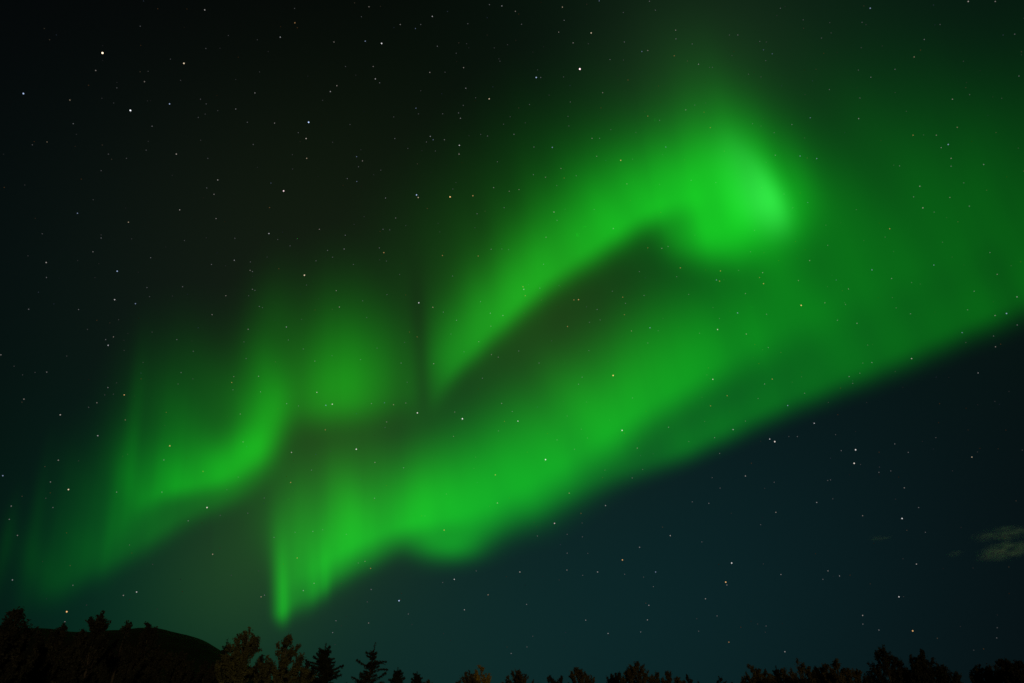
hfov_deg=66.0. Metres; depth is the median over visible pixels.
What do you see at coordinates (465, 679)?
leafy tree
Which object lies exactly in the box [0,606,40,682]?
leafy tree
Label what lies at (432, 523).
sky
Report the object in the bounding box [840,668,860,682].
leafy tree
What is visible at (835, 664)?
leafy tree
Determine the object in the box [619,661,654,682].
leafy tree
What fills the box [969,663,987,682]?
leafy tree
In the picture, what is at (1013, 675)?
leafy tree
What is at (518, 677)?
leafy tree
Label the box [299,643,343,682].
spruce tree
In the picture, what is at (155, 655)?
leafy tree
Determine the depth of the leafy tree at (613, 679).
73.31 m
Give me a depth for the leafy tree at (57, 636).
47.86 m
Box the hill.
[0,627,274,682]
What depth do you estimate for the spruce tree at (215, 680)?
57.24 m
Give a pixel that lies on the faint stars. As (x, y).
(543, 264)
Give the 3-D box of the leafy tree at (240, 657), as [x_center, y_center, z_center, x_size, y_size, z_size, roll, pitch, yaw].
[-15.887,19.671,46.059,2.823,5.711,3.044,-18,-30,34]
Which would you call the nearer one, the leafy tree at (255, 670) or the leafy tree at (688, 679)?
the leafy tree at (255, 670)
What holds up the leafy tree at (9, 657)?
on the ground
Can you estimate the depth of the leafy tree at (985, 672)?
55.26 m
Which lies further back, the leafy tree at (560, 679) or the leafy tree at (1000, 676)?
the leafy tree at (560, 679)
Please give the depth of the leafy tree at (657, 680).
75.38 m
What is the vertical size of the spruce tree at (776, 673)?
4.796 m
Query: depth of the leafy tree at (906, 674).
53.19 m
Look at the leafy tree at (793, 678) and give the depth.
60.63 m
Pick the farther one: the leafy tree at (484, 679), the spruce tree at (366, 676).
the leafy tree at (484, 679)
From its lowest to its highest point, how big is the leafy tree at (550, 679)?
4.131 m
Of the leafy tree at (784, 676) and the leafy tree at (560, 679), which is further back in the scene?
the leafy tree at (560, 679)
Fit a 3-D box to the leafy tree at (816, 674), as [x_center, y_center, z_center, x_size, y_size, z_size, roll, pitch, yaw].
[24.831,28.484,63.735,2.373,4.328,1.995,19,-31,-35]
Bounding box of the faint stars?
[3,0,1023,653]
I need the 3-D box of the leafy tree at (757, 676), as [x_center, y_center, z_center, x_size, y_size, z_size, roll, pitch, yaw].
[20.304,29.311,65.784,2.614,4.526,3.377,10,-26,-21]
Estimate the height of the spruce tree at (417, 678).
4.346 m
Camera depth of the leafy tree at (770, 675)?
69.87 m
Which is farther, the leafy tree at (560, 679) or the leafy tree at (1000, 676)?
the leafy tree at (560, 679)
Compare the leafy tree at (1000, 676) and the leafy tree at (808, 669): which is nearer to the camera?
the leafy tree at (1000, 676)
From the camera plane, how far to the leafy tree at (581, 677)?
71.54 m
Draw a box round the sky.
[0,0,1023,682]
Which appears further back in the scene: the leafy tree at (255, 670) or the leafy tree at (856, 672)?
the leafy tree at (856, 672)
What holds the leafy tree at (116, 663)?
on the ground
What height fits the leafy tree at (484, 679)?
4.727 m
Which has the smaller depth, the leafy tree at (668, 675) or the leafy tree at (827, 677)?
the leafy tree at (827, 677)
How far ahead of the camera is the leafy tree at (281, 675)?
47.37 m
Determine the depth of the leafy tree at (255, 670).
55.22 m
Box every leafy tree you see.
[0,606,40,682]
[0,616,16,674]
[16,622,67,682]
[51,610,110,682]
[105,620,132,682]
[117,621,168,682]
[214,626,271,682]
[249,633,316,682]
[250,654,270,682]
[296,657,314,680]
[459,670,478,682]
[473,665,491,682]
[501,669,538,682]
[546,675,557,682]
[554,675,568,682]
[567,667,592,682]
[606,671,627,682]
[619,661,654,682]
[647,671,664,682]
[659,670,685,682]
[682,674,692,682]
[740,664,773,682]
[760,668,779,682]
[778,668,789,682]
[787,658,813,682]
[797,664,816,682]
[805,663,842,682]
[806,665,823,682]
[830,658,852,682]
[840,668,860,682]
[851,668,867,682]
[863,644,921,682]
[887,657,912,682]
[891,648,961,682]
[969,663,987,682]
[982,663,1001,682]
[985,657,1015,682]
[1002,660,1023,682]
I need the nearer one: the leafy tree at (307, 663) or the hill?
the leafy tree at (307, 663)
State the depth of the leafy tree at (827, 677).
63.84 m
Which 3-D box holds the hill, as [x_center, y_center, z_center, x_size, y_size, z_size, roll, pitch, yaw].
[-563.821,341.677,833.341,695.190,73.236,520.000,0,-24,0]
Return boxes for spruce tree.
[211,639,232,682]
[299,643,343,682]
[351,642,387,682]
[388,667,405,682]
[411,671,424,682]
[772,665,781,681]
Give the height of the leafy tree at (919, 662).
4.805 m
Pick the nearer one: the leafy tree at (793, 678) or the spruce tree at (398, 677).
the leafy tree at (793, 678)
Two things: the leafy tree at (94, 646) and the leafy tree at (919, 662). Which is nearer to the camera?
the leafy tree at (94, 646)

